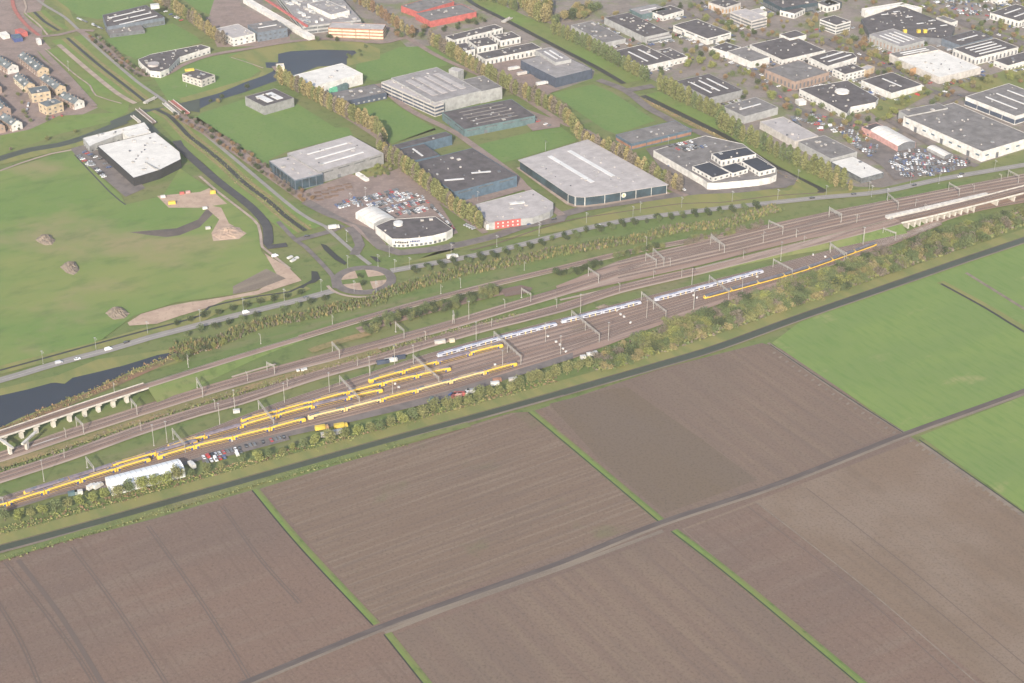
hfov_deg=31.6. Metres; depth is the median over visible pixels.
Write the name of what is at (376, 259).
water
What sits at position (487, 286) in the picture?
ballast
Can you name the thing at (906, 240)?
bushy tree
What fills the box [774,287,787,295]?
bushy tree
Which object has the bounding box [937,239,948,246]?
bushy tree
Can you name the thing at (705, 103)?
poplar tree
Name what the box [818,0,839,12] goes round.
office building
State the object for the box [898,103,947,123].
office building
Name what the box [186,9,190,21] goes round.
poplar tree
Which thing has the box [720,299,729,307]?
bushy tree
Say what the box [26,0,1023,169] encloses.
distant cars
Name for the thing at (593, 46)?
poplar tree
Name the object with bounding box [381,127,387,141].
poplar tree
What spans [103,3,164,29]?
sports hall
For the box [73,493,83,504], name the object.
broadleaf tree
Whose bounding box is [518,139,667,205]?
warehouse
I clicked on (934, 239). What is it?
bushy tree
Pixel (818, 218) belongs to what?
railway track
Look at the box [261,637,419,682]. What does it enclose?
soil
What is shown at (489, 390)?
broadleaf tree
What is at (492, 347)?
passenger train
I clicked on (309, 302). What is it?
young tree
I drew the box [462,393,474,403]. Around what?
broadleaf tree
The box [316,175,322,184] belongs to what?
window
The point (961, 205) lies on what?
railway track
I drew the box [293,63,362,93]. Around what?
sports hall
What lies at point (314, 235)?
road
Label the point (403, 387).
railway track
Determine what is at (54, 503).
broadleaf tree
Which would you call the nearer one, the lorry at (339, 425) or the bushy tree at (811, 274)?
the lorry at (339, 425)
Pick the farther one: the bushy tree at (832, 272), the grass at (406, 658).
the bushy tree at (832, 272)
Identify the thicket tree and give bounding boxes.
[358,320,367,329]
[369,322,380,332]
[382,311,389,316]
[385,316,393,323]
[401,308,408,315]
[414,311,422,318]
[422,301,430,309]
[435,301,442,307]
[440,304,448,311]
[443,299,451,306]
[450,294,458,300]
[456,293,464,301]
[483,288,493,296]
[489,287,498,294]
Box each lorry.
[86,482,94,490]
[93,481,103,489]
[187,460,195,468]
[315,424,328,431]
[328,224,339,229]
[332,428,345,435]
[334,422,347,428]
[446,253,458,258]
[508,66,519,70]
[517,71,528,75]
[536,80,547,85]
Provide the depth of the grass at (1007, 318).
1367.35 m
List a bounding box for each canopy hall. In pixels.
[355,206,393,229]
[870,126,915,151]
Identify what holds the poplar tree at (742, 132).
on the grass at (711, 122)
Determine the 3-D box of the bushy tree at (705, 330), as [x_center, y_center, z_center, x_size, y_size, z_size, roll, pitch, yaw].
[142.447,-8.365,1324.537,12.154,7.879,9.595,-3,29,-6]
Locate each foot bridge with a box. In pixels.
[131,115,140,122]
[135,108,155,123]
[143,96,156,103]
[162,102,178,114]
[168,99,189,113]
[501,16,512,22]
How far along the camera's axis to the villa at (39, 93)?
1734.39 m
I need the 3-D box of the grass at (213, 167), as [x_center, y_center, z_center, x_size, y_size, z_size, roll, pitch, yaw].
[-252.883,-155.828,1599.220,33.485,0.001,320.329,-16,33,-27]
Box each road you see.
[0,289,333,382]
[36,0,371,264]
[36,48,97,106]
[37,29,93,37]
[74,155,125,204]
[77,31,404,76]
[172,113,385,245]
[172,140,287,248]
[238,389,1023,682]
[271,66,487,233]
[276,221,337,287]
[294,224,345,241]
[301,169,796,254]
[335,265,395,294]
[344,226,364,254]
[377,23,688,196]
[390,163,1023,272]
[597,79,715,137]
[624,84,654,91]
[667,3,702,20]
[693,0,878,76]
[743,66,872,124]
[822,116,879,164]
[823,38,977,96]
[885,118,978,166]
[896,0,1023,47]
[897,96,963,133]
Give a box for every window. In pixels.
[142,21,164,26]
[273,165,276,175]
[291,179,294,188]
[295,180,301,189]
[302,178,308,187]
[309,176,315,185]
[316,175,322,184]
[525,219,531,224]
[533,216,540,223]
[541,213,548,220]
[616,138,630,148]
[632,143,645,148]
[647,139,660,144]
[662,136,675,141]
[677,132,690,137]
[763,2,771,9]
[806,6,817,10]
[965,100,976,108]
[977,105,988,113]
[990,110,1001,118]
[1002,116,1014,123]
[1015,117,1023,123]
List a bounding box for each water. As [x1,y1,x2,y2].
[0,122,128,160]
[0,351,178,426]
[0,391,562,550]
[33,12,59,30]
[66,38,144,100]
[110,99,199,133]
[156,109,306,230]
[200,71,278,107]
[265,50,355,74]
[299,271,319,287]
[321,244,346,264]
[370,256,380,261]
[466,0,625,83]
[559,237,1023,394]
[640,95,825,191]
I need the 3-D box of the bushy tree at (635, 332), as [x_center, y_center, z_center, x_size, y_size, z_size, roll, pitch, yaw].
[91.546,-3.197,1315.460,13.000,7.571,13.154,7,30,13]
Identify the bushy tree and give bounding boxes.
[590,350,602,358]
[593,357,602,365]
[597,353,612,360]
[600,348,612,358]
[600,361,612,369]
[605,349,618,359]
[612,353,626,367]
[612,358,623,368]
[613,343,623,349]
[613,347,624,354]
[617,353,629,361]
[618,339,627,346]
[621,355,633,364]
[623,347,636,356]
[624,342,638,349]
[629,330,644,340]
[630,334,646,343]
[631,335,640,345]
[631,352,640,361]
[634,348,644,356]
[637,330,652,340]
[639,340,653,349]
[642,347,653,355]
[643,333,657,344]
[647,331,666,342]
[648,341,661,352]
[656,323,667,333]
[656,342,668,349]
[657,337,669,346]
[661,316,674,325]
[662,335,676,343]
[666,326,680,337]
[669,343,677,349]
[671,314,681,322]
[671,330,687,339]
[671,336,683,343]
[673,323,687,332]
[675,322,687,330]
[681,313,692,322]
[685,320,694,330]
[687,331,698,339]
[691,309,704,318]
[692,312,699,322]
[693,328,706,338]
[699,306,713,316]
[699,325,713,333]
[702,308,716,316]
[702,318,711,327]
[704,313,713,321]
[711,317,725,325]
[716,303,730,309]
[718,318,727,326]
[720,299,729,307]
[724,322,732,329]
[725,315,739,327]
[728,300,739,310]
[730,305,743,313]
[730,309,744,321]
[731,295,742,303]
[731,307,749,316]
[733,316,744,325]
[736,291,752,300]
[738,298,751,305]
[741,306,759,318]
[743,312,755,320]
[750,287,760,294]
[751,293,759,299]
[755,302,764,314]
[760,290,770,297]
[763,284,775,292]
[768,290,784,298]
[772,301,787,312]
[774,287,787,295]
[776,277,791,286]
[781,299,792,307]
[785,286,797,294]
[788,274,801,282]
[789,282,804,292]
[793,295,805,306]
[795,271,807,279]
[796,290,808,300]
[798,275,811,284]
[804,270,817,278]
[808,276,823,283]
[811,291,825,300]
[815,281,824,291]
[817,265,831,276]
[821,289,834,296]
[822,287,833,295]
[825,269,837,278]
[828,265,839,271]
[828,284,840,291]
[830,276,845,285]
[832,274,845,284]
[836,266,845,273]
[839,283,847,290]
[843,282,851,289]
[844,266,855,272]
[845,254,865,264]
[848,273,863,283]
[851,260,862,269]
[854,270,867,277]
[859,251,872,259]
[864,265,875,272]
[865,259,879,270]
[872,245,889,251]
[873,266,888,274]
[874,257,884,263]
[879,263,891,271]
[880,248,892,256]
[889,245,902,254]
[889,261,901,272]
[892,242,906,248]
[894,259,905,267]
[896,255,909,263]
[896,256,910,266]
[901,237,912,245]
[904,237,920,245]
[905,251,918,263]
[908,239,923,250]
[912,245,927,253]
[915,233,926,241]
[919,231,931,239]
[922,238,932,244]
[925,245,937,253]
[925,252,933,259]
[930,235,938,244]
[931,230,941,239]
[931,241,943,253]
[936,245,951,254]
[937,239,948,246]
[939,232,954,241]
[941,225,954,234]
[952,241,964,249]
[953,226,965,234]
[955,231,975,238]
[958,222,971,227]
[958,235,971,247]
[962,237,977,246]
[970,224,981,231]
[976,231,991,239]
[978,225,990,235]
[979,214,992,221]
[982,222,994,230]
[988,214,997,220]
[990,224,1001,235]
[996,213,1008,222]
[999,216,1011,226]
[1011,215,1023,225]
[1015,205,1023,212]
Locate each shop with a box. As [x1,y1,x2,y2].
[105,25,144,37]
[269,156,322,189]
[629,4,665,18]
[651,5,683,20]
[861,123,882,136]
[987,0,1008,4]
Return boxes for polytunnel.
[360,175,368,181]
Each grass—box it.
[0,141,83,164]
[0,151,275,365]
[0,229,1023,544]
[0,284,309,373]
[0,348,191,427]
[0,377,557,536]
[0,422,470,560]
[1,442,407,560]
[23,10,67,32]
[29,11,63,31]
[52,35,155,103]
[62,37,148,101]
[146,107,319,233]
[253,489,377,624]
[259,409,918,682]
[360,162,388,176]
[385,633,428,682]
[403,188,879,263]
[472,0,642,82]
[530,411,661,520]
[647,92,837,188]
[671,530,863,682]
[772,244,1023,430]
[788,178,816,192]
[869,86,933,117]
[921,396,1023,509]
[938,281,1023,329]
[958,66,1023,91]
[971,252,1023,306]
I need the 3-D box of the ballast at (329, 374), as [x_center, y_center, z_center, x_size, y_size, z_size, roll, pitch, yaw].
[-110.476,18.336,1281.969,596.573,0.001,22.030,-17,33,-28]
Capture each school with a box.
[138,45,209,77]
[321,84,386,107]
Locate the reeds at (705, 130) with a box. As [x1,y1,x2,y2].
[638,97,800,182]
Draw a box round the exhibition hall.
[265,0,360,33]
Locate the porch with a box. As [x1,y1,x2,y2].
[483,221,488,229]
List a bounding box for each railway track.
[0,221,938,500]
[0,222,933,498]
[0,222,941,501]
[0,243,717,454]
[0,246,721,458]
[0,269,695,475]
[0,271,698,479]
[0,348,381,467]
[0,383,145,432]
[1,221,940,498]
[3,224,941,509]
[6,222,940,500]
[7,223,939,506]
[64,223,941,488]
[79,223,940,483]
[99,222,939,477]
[148,336,297,382]
[300,224,773,336]
[617,174,1023,262]
[617,184,1023,271]
[618,177,1023,264]
[618,180,1023,267]
[618,191,997,274]
[618,216,884,277]
[693,220,897,272]
[868,200,1023,248]
[895,186,1023,218]
[898,189,1023,220]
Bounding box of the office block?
[307,0,349,18]
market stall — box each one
[0,31,9,38]
[15,28,27,36]
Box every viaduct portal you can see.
[0,438,13,454]
[21,430,37,449]
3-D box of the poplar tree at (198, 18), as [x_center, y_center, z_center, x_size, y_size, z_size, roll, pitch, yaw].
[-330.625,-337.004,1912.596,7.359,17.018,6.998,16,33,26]
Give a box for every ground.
[0,0,97,134]
[0,0,1023,554]
[50,0,76,30]
[71,145,144,196]
[128,254,301,325]
[132,209,212,236]
[158,188,226,207]
[202,204,245,240]
[206,6,289,46]
[209,0,240,15]
[210,0,593,94]
[233,269,285,293]
[303,168,457,233]
[341,270,385,289]
[464,176,530,224]
[493,59,559,92]
[496,0,1023,186]
[526,109,559,130]
[646,142,794,193]
[860,139,975,179]
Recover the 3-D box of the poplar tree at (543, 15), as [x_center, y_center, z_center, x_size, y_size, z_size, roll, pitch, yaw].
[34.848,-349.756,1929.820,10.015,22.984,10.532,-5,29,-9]
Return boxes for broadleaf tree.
[0,506,9,520]
[13,508,23,520]
[25,506,35,516]
[36,504,48,513]
[47,499,62,510]
[62,497,73,506]
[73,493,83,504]
[85,492,97,502]
[99,488,109,498]
[110,484,124,497]
[122,477,134,493]
[134,475,148,489]
[148,473,161,486]
[160,471,172,484]
[170,463,184,480]
[188,468,194,475]
[201,462,211,473]
[217,462,225,468]
[237,452,246,461]
[252,450,262,459]
[264,448,272,456]
[278,446,286,453]
[288,442,294,448]
[298,437,307,448]
[309,434,319,443]
[322,428,335,440]
[338,426,349,436]
[352,423,363,434]
[365,422,374,431]
[374,419,385,429]
[385,414,395,425]
[395,411,408,422]
[407,407,417,420]
[415,404,430,416]
[426,397,441,410]
[441,395,452,408]
[452,395,461,405]
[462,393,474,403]
[472,384,485,400]
[486,385,494,395]
[494,384,504,393]
[505,380,516,390]
[513,374,524,387]
[526,370,536,382]
[534,368,543,379]
[544,370,553,379]
[550,363,561,376]
[562,360,573,374]
[572,358,583,369]
[583,356,593,367]
[685,59,691,67]
[696,55,703,63]
[707,61,714,67]
[766,90,776,99]
[782,102,789,108]
[806,113,816,122]
[846,136,852,142]
[886,113,894,118]
[892,107,898,113]
[923,74,930,81]
[984,77,990,83]
[1006,72,1013,79]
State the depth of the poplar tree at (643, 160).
1571.50 m
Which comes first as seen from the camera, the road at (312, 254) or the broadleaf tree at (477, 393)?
the broadleaf tree at (477, 393)
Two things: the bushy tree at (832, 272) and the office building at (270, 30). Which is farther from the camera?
the office building at (270, 30)
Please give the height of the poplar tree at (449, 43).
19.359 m
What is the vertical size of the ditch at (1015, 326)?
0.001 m
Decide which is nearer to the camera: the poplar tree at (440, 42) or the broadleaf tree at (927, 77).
the broadleaf tree at (927, 77)
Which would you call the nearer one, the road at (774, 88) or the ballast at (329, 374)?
the ballast at (329, 374)
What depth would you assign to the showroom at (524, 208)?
1503.50 m
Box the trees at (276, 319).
[174,203,782,349]
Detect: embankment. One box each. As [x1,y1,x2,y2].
[145,336,302,402]
[696,219,906,275]
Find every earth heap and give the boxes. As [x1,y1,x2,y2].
[36,234,54,244]
[61,261,79,274]
[106,306,129,319]
[213,225,243,239]
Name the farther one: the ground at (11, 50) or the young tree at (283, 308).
the ground at (11, 50)
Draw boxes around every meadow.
[0,111,127,155]
[38,48,128,111]
[58,0,153,18]
[154,52,259,100]
[180,72,265,102]
[228,40,379,78]
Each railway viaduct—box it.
[0,383,148,441]
[893,185,1023,228]
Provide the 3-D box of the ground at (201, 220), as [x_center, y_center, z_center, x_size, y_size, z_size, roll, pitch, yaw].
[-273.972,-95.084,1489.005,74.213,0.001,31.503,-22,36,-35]
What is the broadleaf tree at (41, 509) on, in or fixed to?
on the ground at (304, 266)
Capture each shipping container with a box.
[68,490,77,496]
[74,489,82,494]
[490,380,499,385]
[492,377,501,381]
[508,376,516,381]
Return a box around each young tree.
[196,324,204,332]
[200,310,207,317]
[210,322,218,328]
[238,315,245,321]
[242,301,249,306]
[256,297,262,303]
[270,293,276,301]
[279,305,286,311]
[306,296,313,305]
[321,295,327,301]
[426,264,431,271]
[464,257,472,263]
[478,254,485,260]
[752,200,759,207]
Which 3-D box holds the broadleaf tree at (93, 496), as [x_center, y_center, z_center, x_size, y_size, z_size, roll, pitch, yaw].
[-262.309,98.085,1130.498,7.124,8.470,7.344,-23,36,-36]
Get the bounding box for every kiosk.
[36,38,41,44]
[795,98,806,105]
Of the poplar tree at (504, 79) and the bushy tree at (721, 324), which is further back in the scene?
the poplar tree at (504, 79)
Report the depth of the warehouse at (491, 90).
1736.90 m
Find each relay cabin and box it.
[233,408,239,413]
[434,339,445,343]
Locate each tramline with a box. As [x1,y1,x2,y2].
[0,603,40,682]
[0,608,37,682]
[3,562,92,682]
[6,561,96,682]
[16,559,104,682]
[70,547,164,682]
[73,546,168,682]
[146,526,247,678]
[149,525,250,676]
[220,506,298,602]
[223,505,300,601]
[748,507,960,682]
[806,488,1023,663]
[850,540,1023,682]
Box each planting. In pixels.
[341,275,386,283]
[355,270,372,289]
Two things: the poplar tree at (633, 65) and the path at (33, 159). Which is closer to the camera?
the path at (33, 159)
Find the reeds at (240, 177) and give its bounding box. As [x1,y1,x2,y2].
[186,134,310,230]
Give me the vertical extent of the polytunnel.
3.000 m
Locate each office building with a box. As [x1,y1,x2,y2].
[83,122,148,152]
[122,127,150,139]
[182,68,214,86]
[217,24,255,45]
[248,20,287,41]
[328,22,385,39]
[381,79,443,116]
[446,24,502,43]
[456,42,474,55]
[468,37,497,52]
[476,43,541,64]
[492,31,520,46]
[656,48,687,64]
[692,162,729,181]
[708,0,740,13]
[711,42,740,58]
[711,147,755,165]
[721,163,747,176]
[730,8,766,30]
[741,157,775,175]
[763,0,817,13]
[779,30,805,39]
[780,8,804,18]
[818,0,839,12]
[819,15,850,34]
[821,0,841,7]
[832,64,864,80]
[862,65,874,76]
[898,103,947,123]
[936,16,957,26]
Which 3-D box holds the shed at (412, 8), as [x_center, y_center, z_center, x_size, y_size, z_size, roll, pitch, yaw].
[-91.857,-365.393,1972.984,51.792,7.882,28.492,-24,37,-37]
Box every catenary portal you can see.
[85,456,93,470]
[172,428,185,452]
[258,401,273,423]
[331,342,339,358]
[339,375,359,401]
[413,355,438,381]
[493,331,520,355]
[521,287,530,301]
[571,310,599,340]
[588,267,598,282]
[641,291,666,316]
[709,275,729,298]
[710,236,719,250]
[773,258,792,273]
[829,208,841,217]
[830,245,846,258]
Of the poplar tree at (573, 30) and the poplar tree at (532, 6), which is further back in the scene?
the poplar tree at (532, 6)
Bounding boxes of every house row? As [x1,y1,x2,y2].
[0,55,18,74]
[0,98,10,115]
[0,113,22,131]
[0,121,5,132]
[13,72,34,92]
[18,51,48,76]
[39,73,65,94]
[59,91,84,109]
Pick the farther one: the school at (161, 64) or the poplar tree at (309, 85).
the school at (161, 64)
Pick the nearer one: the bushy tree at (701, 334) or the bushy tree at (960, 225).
the bushy tree at (701, 334)
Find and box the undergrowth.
[592,209,1023,371]
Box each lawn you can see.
[106,23,200,58]
[185,0,213,13]
[195,99,351,163]
[356,46,449,80]
[358,101,435,143]
[478,127,576,162]
[553,84,654,133]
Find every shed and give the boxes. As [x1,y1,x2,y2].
[105,459,184,495]
[401,0,453,16]
[415,4,476,26]
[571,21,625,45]
[647,34,671,43]
[927,145,952,158]
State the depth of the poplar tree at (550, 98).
1705.57 m
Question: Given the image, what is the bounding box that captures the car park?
[200,432,289,461]
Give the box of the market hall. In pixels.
[11,34,22,41]
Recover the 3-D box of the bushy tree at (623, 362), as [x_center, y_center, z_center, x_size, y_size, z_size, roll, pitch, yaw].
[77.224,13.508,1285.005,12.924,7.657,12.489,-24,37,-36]
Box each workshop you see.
[535,47,571,64]
[616,120,691,149]
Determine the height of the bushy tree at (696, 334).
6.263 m
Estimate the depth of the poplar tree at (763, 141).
1620.41 m
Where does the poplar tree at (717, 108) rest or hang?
on the ground at (304, 266)
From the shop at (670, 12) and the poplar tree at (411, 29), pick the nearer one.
the poplar tree at (411, 29)
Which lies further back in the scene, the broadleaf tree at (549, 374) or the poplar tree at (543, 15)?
the poplar tree at (543, 15)
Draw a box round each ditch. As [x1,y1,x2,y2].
[0,237,1022,544]
[0,280,310,370]
[251,490,372,625]
[383,634,422,682]
[470,192,823,249]
[528,412,657,520]
[671,531,857,682]
[770,345,902,431]
[919,439,1023,512]
[941,284,1023,331]
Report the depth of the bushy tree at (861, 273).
1403.58 m
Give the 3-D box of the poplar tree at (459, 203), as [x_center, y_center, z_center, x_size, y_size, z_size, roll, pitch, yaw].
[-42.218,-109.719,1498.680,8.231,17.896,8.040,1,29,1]
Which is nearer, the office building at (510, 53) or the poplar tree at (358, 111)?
the poplar tree at (358, 111)
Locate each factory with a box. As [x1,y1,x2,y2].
[98,132,181,185]
[391,67,480,111]
[415,148,516,200]
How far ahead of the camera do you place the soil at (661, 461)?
1188.06 m
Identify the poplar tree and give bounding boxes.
[172,0,178,13]
[177,2,182,15]
[182,7,187,20]
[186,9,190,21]
[196,15,200,28]
[199,18,203,31]
[204,20,210,34]
[208,25,213,37]
[212,26,216,40]
[215,29,220,42]
[220,30,226,44]
[275,65,281,80]
[277,68,284,85]
[282,69,288,86]
[286,71,292,88]
[289,75,293,89]
[294,75,299,92]
[298,77,304,94]
[300,79,306,95]
[306,81,313,98]
[310,86,315,100]
[313,87,317,102]
[316,86,322,102]
[318,88,325,105]
[322,91,327,106]
[325,92,332,108]
[327,93,333,111]
[332,95,337,111]
[335,98,341,114]
[338,98,344,115]
[341,100,346,116]
[344,102,349,118]
[347,104,353,120]
[349,104,356,121]
[354,108,360,123]
[361,0,366,7]
[361,107,368,126]
[364,113,369,128]
[366,0,370,10]
[368,115,372,131]
[370,0,375,11]
[371,116,376,132]
[373,116,378,133]
[375,5,379,15]
[375,135,382,147]
[377,142,382,151]
[379,5,383,17]
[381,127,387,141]
[383,8,387,20]
[383,145,388,162]
[387,145,392,164]
[390,13,394,25]
[390,146,396,165]
[393,148,400,167]
[394,15,399,28]
[397,150,403,169]
[399,19,404,31]
[399,155,405,172]
[402,155,408,173]
[404,157,410,175]
[405,24,409,35]
[408,159,415,178]
[409,25,415,36]
[410,163,416,180]
[412,162,420,182]
[417,169,421,184]
[418,168,425,186]
[421,172,426,188]
[424,172,431,191]
[426,176,433,194]
[427,29,432,43]
[430,33,436,46]
[430,178,438,195]
[433,179,440,197]
[435,183,442,199]
[436,34,441,48]
[438,37,442,51]
[438,186,445,202]
[441,38,446,52]
[442,188,449,205]
[445,42,450,56]
[446,191,451,207]
[447,41,452,57]
[447,194,454,210]
[450,42,455,59]
[453,196,459,214]
[454,45,461,61]
[456,199,463,217]
[457,48,463,63]
[459,200,467,218]
[461,51,466,65]
[464,54,468,67]
[465,203,474,222]
[467,54,473,69]
[469,205,476,224]
[470,57,475,70]
[473,58,479,72]
[475,210,483,228]
[476,60,482,75]
[480,63,486,75]
[485,62,490,78]
[487,64,493,79]
[491,68,497,82]
[499,70,505,86]
[503,74,506,88]
[505,74,512,92]
[509,79,514,94]
[512,0,517,10]
[512,79,518,95]
[517,82,523,96]
[522,82,527,98]
[524,0,531,13]
[526,86,530,100]
[527,0,532,16]
[530,0,535,17]
[530,85,536,102]
[532,2,538,19]
[534,88,541,105]
[535,0,542,20]
[540,3,548,23]
[540,91,546,106]
[542,94,547,108]
[545,0,552,16]
[545,4,551,22]
[547,95,554,110]
[550,18,557,34]
[550,96,557,112]
[555,100,560,115]
[556,22,561,35]
[558,103,563,118]
[560,25,565,37]
[561,103,568,118]
[562,107,568,122]
[564,25,570,40]
[565,109,571,124]
[569,113,574,129]
[570,28,575,41]
[570,115,577,133]
[574,31,579,43]
[574,121,580,138]
[577,124,583,140]
[579,32,584,46]
[580,129,585,140]
[582,131,589,139]
[583,33,588,48]
[586,35,592,50]
[590,38,596,52]
[590,134,594,142]
[594,134,600,145]
[595,39,601,55]
[600,42,606,57]
[600,139,606,147]
[603,44,609,60]
[604,136,611,150]
[607,46,614,62]
[610,141,616,153]
[612,50,617,64]
[614,142,619,156]
[615,52,621,66]
[617,144,624,158]
[621,55,625,69]
[623,146,628,160]
[624,54,631,71]
[626,149,632,162]
[630,60,635,74]
[630,152,638,164]
[634,62,639,76]
[634,156,640,167]
[639,64,643,78]
[639,156,647,170]
[642,65,649,81]
[643,160,649,172]
[649,161,655,176]
[653,165,661,179]
[656,73,662,91]
[661,75,669,93]
[661,169,667,181]
[664,170,672,186]
[666,77,673,96]
[670,80,678,99]
[671,173,677,188]
[676,83,684,101]
[676,173,683,190]
[684,86,692,104]
[691,91,697,107]
[695,94,702,109]
[702,96,710,112]
[707,98,714,116]
[714,102,720,117]
[715,109,720,124]
[717,110,724,129]
[722,113,729,132]
[727,116,735,135]
[733,118,742,138]
[739,125,745,141]
[746,125,754,144]
[752,130,760,148]
[760,132,767,151]
[766,135,773,153]
[773,141,779,157]
[779,142,787,160]
[785,144,793,162]
[792,147,801,166]
[800,151,808,169]
[806,161,810,172]
[809,153,818,173]
[811,162,816,174]
[815,157,824,177]
[823,161,831,179]
[828,172,833,183]
[832,165,839,182]
[833,173,838,186]
[838,167,848,185]
[841,177,844,188]
[848,180,852,190]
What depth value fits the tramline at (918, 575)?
1064.48 m
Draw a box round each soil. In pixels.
[0,491,374,682]
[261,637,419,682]
[263,413,655,621]
[396,535,854,682]
[541,343,897,518]
[550,387,756,513]
[683,441,1023,682]
[685,503,984,682]
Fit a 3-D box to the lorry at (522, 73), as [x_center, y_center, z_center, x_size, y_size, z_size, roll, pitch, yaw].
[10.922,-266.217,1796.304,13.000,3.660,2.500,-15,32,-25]
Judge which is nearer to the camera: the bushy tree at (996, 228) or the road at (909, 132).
the bushy tree at (996, 228)
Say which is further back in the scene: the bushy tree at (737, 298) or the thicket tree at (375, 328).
the bushy tree at (737, 298)
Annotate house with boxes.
[276,63,284,70]
[449,67,463,79]
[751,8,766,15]
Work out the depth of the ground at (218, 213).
1499.92 m
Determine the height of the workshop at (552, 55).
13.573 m
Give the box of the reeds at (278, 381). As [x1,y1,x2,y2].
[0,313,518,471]
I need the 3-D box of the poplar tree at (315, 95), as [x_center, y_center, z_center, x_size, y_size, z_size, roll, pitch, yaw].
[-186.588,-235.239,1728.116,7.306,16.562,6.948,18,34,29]
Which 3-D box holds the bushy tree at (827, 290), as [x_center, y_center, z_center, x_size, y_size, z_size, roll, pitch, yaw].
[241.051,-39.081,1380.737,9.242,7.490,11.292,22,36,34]
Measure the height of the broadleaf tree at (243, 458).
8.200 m
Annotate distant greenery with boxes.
[4,0,1023,78]
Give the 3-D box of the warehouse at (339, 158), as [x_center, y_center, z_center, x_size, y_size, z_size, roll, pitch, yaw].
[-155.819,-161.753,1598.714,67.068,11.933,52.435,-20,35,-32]
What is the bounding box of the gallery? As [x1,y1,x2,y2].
[243,0,314,39]
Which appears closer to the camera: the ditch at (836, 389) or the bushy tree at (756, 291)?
the ditch at (836, 389)
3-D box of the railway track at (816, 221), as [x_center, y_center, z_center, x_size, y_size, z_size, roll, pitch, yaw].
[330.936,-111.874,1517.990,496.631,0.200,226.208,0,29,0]
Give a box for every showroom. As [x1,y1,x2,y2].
[375,216,452,246]
[475,190,552,229]
[831,156,883,182]
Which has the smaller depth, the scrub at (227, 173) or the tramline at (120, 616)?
the tramline at (120, 616)
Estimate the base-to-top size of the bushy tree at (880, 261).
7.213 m
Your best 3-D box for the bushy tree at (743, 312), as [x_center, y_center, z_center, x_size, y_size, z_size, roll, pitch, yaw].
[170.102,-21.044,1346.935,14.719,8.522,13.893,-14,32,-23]
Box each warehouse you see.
[245,88,293,114]
[287,135,383,181]
[392,132,451,151]
[400,144,439,167]
[442,99,534,136]
[462,75,501,102]
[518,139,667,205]
[521,56,591,86]
[604,12,668,43]
[615,44,673,71]
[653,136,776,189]
[673,19,730,44]
[677,74,741,103]
[724,97,777,123]
[727,47,769,67]
[750,37,824,64]
[759,117,817,147]
[764,60,828,89]
[798,135,856,162]
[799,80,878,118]
[808,50,856,71]
[861,6,954,44]
[861,72,921,98]
[869,28,923,51]
[889,45,939,58]
[889,50,980,83]
[903,103,1023,161]
[941,30,992,49]
[952,38,1017,64]
[964,83,1023,124]
[989,4,1023,26]
[993,52,1023,69]
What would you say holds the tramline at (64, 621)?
on the soil at (265, 620)
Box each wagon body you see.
[376,358,389,364]
[384,356,397,361]
[392,354,405,359]
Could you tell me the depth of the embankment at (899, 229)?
1459.60 m
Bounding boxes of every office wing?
[861,2,904,16]
[899,3,921,12]
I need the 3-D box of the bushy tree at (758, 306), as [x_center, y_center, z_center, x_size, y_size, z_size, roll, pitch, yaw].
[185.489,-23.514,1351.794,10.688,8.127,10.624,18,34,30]
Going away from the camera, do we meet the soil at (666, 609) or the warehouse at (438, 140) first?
the soil at (666, 609)
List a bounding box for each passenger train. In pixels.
[0,456,150,507]
[23,439,197,493]
[156,416,305,459]
[168,388,382,445]
[240,366,450,421]
[308,361,516,419]
[368,343,502,383]
[437,322,556,357]
[561,300,641,323]
[654,269,763,301]
[703,242,876,298]
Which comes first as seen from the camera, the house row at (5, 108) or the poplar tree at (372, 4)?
the house row at (5, 108)
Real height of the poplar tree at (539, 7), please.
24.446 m
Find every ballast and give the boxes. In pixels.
[0,244,718,460]
[0,268,699,481]
[0,383,146,435]
[62,226,937,494]
[146,337,303,386]
[298,224,770,337]
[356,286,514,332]
[502,285,531,296]
[556,174,1023,293]
[697,219,899,272]
[895,188,1023,222]
[912,199,1023,229]
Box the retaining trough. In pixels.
[885,192,987,218]
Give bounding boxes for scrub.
[0,354,175,429]
[29,12,53,30]
[37,11,62,29]
[63,38,139,101]
[70,37,147,98]
[153,111,299,231]
[160,108,310,229]
[168,338,219,357]
[308,332,371,352]
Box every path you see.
[0,149,70,170]
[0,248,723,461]
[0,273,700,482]
[4,353,572,510]
[11,0,39,35]
[23,0,49,36]
[44,48,119,102]
[57,44,136,103]
[149,339,304,387]
[198,176,289,268]
[231,363,276,376]
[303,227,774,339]
[327,285,397,297]
[375,83,564,215]
[384,530,663,632]
[517,167,669,206]
[559,229,851,300]
[618,176,1023,263]
[618,208,914,276]
[637,182,1023,265]
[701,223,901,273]
[757,503,976,682]
[767,342,903,432]
[919,442,1023,516]
[965,272,1023,309]
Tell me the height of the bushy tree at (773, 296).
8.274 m
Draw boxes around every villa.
[27,85,50,102]
[38,98,63,114]
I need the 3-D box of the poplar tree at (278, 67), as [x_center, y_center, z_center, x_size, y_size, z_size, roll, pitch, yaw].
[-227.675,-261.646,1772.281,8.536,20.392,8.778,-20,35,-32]
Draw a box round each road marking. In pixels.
[2,292,326,379]
[392,165,1020,270]
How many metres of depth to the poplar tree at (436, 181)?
1528.13 m
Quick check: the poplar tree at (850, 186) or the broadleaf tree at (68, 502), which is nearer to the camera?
the broadleaf tree at (68, 502)

